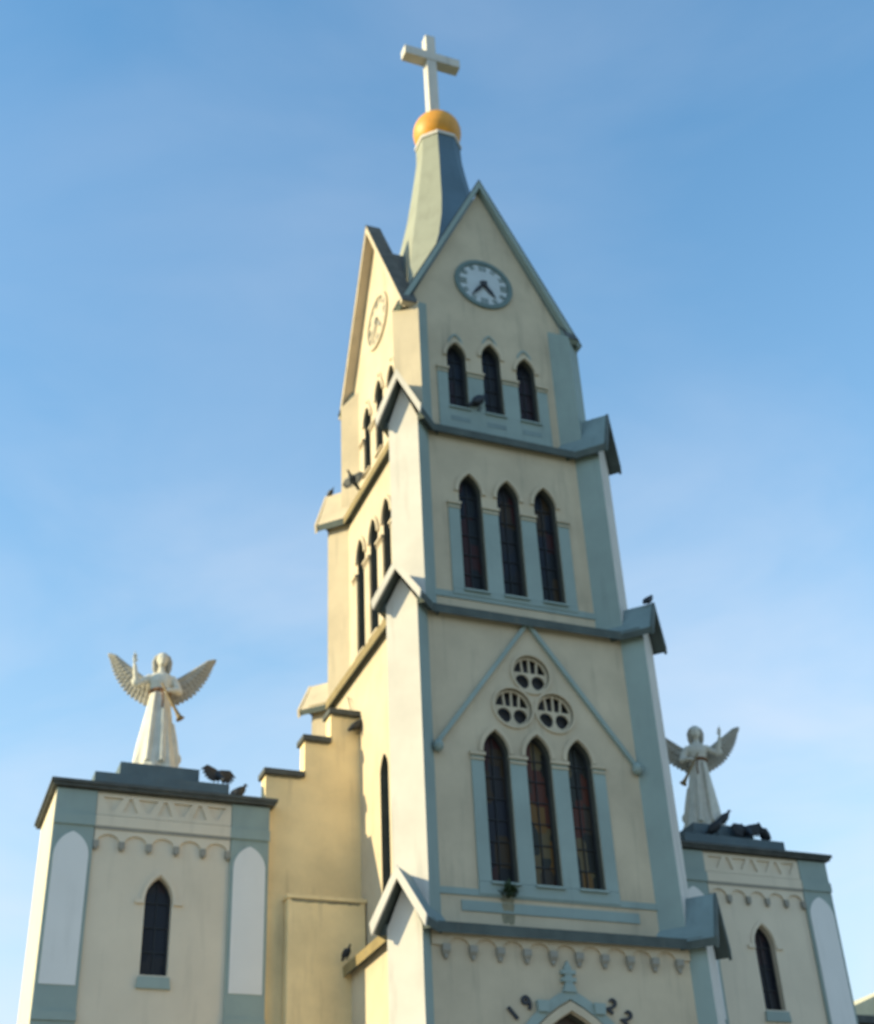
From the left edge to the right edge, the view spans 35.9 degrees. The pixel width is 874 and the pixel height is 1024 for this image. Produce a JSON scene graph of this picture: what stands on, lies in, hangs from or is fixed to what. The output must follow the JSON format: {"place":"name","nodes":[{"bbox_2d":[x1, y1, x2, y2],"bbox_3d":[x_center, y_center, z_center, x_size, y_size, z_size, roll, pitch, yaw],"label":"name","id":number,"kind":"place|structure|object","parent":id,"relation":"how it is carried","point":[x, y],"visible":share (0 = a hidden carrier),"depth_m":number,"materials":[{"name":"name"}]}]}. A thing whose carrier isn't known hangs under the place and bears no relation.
{"place":"outdoors","nodes":[
{"label":"outdoors","id":0,"kind":"place"},
{"bbox_2d":[0,0,873,1023],"label":"sky","id":1,"kind":"structure","parent":0,"point":[190,190],"materials":[{"name":"blue"}]},
{"bbox_2d":[854,993,873,1023],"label":"neighbour building","id":2,"kind":"structure","parent":0,"point":[864,1007],"depth_m":42.60,"materials":[{"name":"beige paint"}]},
{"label":"plaza","id":3,"kind":"structure","parent":0,"visible":0},
{"bbox_2d":[17,34,857,1023],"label":"church","id":4,"kind":"structure","parent":3,"relation":"on","point":[495,644],"depth_m":28.64,"materials":[{"name":"beige paint"}]},
{"bbox_2d":[139,880,169,975],"bbox_3d":[-5.547,8.181,26.543,0.540,1.918,0.065,10,-36,-19],"label":"window","id":5,"kind":"structure","parent":4,"relation":"in","point":[153,960],"depth_m":26.52,"materials":[{"name":"black glass"}]},
{"bbox_2d":[108,653,216,767],"bbox_3d":[-6.276,4.518,30.432,2.497,3.133,0.973,5,-34,-12],"label":"angel statue","id":6,"kind":"object","parent":4,"relation":"on","point":[160,691],"visible":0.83,"depth_m":30.55,"materials":[{"name":"white stone"}]},
{"bbox_2d":[201,765,235,784],"bbox_3d":[-4.725,5.682,29.186,0.516,0.503,0.733,-10,-34,10],"label":"bird","id":7,"kind":"object","parent":4,"relation":"on","point":[213,774],"visible":1,"depth_m":29.10},
{"bbox_2d":[230,784,247,794],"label":"bird","id":8,"kind":"object","parent":4,"relation":"on","point":[240,790],"visible":0.63,"depth_m":28.68},
{"bbox_2d":[327,487,334,495],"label":"bird","id":9,"kind":"object","parent":4,"relation":"on","point":[330,492],"visible":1,"depth_m":36.96},
{"bbox_2d":[341,944,350,960],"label":"bird","id":10,"kind":"object","parent":4,"relation":"on","point":[346,952],"visible":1,"depth_m":26.98},
{"bbox_2d":[342,470,364,489],"bbox_3d":[-2.172,-0.823,35.229,0.656,0.450,0.461,-4,-34,2],"label":"bird","id":11,"kind":"object","parent":4,"relation":"on","point":[353,480],"visible":1,"depth_m":35.14},
{"bbox_2d":[347,720,361,734],"bbox_3d":[-1.804,4.793,30.411,0.483,0.423,0.207,17,-38,-27],"label":"bird","id":12,"kind":"object","parent":4,"relation":"on","point":[357,725],"visible":0.98,"depth_m":30.31},
{"bbox_2d":[388,775,390,876],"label":"window","id":13,"kind":"structure","parent":4,"relation":"in","point":[388,775],"depth_m":28.02,"materials":[{"name":"black glass"}]},
{"bbox_2d":[447,348,465,406],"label":"window","id":14,"kind":"structure","parent":4,"relation":"in","point":[454,360],"depth_m":34.32,"materials":[{"name":"black glass"}]},
{"bbox_2d":[458,479,484,589],"bbox_3d":[0.743,0.565,31.386,0.570,3.198,0.065,10,-36,-19],"label":"window","id":15,"kind":"structure","parent":4,"relation":"in","point":[469,509],"depth_m":31.40,"materials":[{"name":"black glass"}]},
{"bbox_2d":[467,394,487,410],"bbox_3d":[1.006,-2.775,33.723,0.604,0.529,0.258,10,-36,-19],"label":"bird","id":16,"kind":"object","parent":4,"relation":"on","point":[477,400],"visible":1,"depth_m":33.61},
{"bbox_2d":[481,350,500,414],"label":"window","id":17,"kind":"structure","parent":4,"relation":"in","point":[489,365],"depth_m":34.69,"materials":[{"name":"black glass"}]},
{"bbox_2d":[484,735,514,881],"bbox_3d":[1.189,6.006,27.366,0.570,3.218,0.065,10,-36,-19],"label":"window","id":18,"kind":"structure","parent":4,"relation":"in","point":[501,855],"depth_m":27.35,"materials":[{"name":"black glass"}]},
{"bbox_2d":[498,877,519,898],"bbox_3d":[1.381,7.271,26.135,0.521,0.390,0.288,10,-36,-19],"label":"weed tuft","id":19,"kind":"object","parent":4,"relation":"attached to","point":[510,888],"visible":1,"depth_m":26.11,"materials":[{"name":"green plant"}]},
{"bbox_2d":[497,487,523,596],"bbox_3d":[1.656,0.729,31.704,0.570,3.198,0.065,10,-36,-19],"label":"window","id":20,"kind":"structure","parent":4,"relation":"in","point":[510,551],"depth_m":31.71,"materials":[{"name":"black glass"}]},
{"bbox_2d":[492,686,534,728],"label":"rose window","id":21,"kind":"structure","parent":4,"relation":"in","point":[508,709],"depth_m":28.71,"materials":[{"name":"beige paint"}]},
{"bbox_2d":[516,365,535,421],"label":"window","id":22,"kind":"structure","parent":4,"relation":"in","point":[525,390],"depth_m":34.93,"materials":[{"name":"black glass"}]},
{"bbox_2d":[510,653,551,694],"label":"rose window","id":23,"kind":"structure","parent":4,"relation":"in","point":[526,675],"depth_m":29.34,"materials":[{"name":"beige paint"}]},
{"bbox_2d":[526,740,557,885],"bbox_3d":[2.078,6.165,27.676,0.570,3.218,0.065,10,-36,-19],"label":"window","id":24,"kind":"structure","parent":4,"relation":"in","point":[537,772],"depth_m":27.66,"materials":[{"name":"multicoloured glass"}]},
{"bbox_2d":[534,493,561,602],"bbox_3d":[2.559,0.891,32.019,0.570,3.198,0.065,10,-36,-19],"label":"window","id":25,"kind":"structure","parent":4,"relation":"in","point":[551,589],"depth_m":32.03,"materials":[{"name":"black glass"}]},
{"bbox_2d":[534,691,575,733],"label":"rose window","id":26,"kind":"structure","parent":4,"relation":"in","point":[549,713],"depth_m":29.02,"materials":[{"name":"beige paint"}]},
{"bbox_2d":[567,745,600,889],"bbox_3d":[2.968,6.325,27.986,0.570,3.218,0.065,10,-36,-19],"label":"window","id":27,"kind":"structure","parent":4,"relation":"in","point":[588,868],"depth_m":27.97,"materials":[{"name":"black glass"}]},
{"bbox_2d":[643,595,652,603],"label":"bird","id":28,"kind":"object","parent":4,"relation":"on","point":[648,600],"visible":1,"depth_m":31.19},
{"bbox_2d":[665,726,738,828],"bbox_3d":[6.795,6.881,34.929,2.424,3.042,0.945,-2,-34,4],"label":"angel statue","id":29,"kind":"object","parent":4,"relation":"on","point":[697,760],"visible":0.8,"depth_m":34.98,"materials":[{"name":"white stone"}]},
{"bbox_2d":[705,816,724,834],"bbox_3d":[6.827,7.758,33.240,0.604,0.529,0.258,-7,-34,6],"label":"bird","id":30,"kind":"object","parent":4,"relation":"on","point":[714,827],"visible":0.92,"depth_m":33.15},
{"bbox_2d":[717,810,731,824],"bbox_3d":[7.185,7.703,33.933,0.543,0.476,0.232,4,-34,-11],"label":"bird","id":31,"kind":"object","parent":4,"relation":"on","point":[726,818],"visible":0.69,"depth_m":33.87},
{"bbox_2d":[729,823,763,837],"bbox_3d":[7.683,7.895,33.514,0.543,0.529,0.772,-30,-42,34],"label":"bird","id":32,"kind":"object","parent":4,"relation":"on","point":[742,830],"visible":1,"depth_m":33.48},
{"bbox_2d":[757,822,770,840],"bbox_3d":[8.181,8.059,33.775,0.245,0.503,0.574,-26,-40,30],"label":"bird","id":33,"kind":"object","parent":4,"relation":"on","point":[765,835],"visible":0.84,"depth_m":33.69},
{"bbox_2d":[755,928,781,1009],"bbox_3d":[7.525,10.527,31.098,0.540,1.918,0.065,10,-36,-19],"label":"window","id":34,"kind":"structure","parent":4,"relation":"in","point":[763,950],"depth_m":31.09,"materials":[{"name":"black glass"}]}
]}

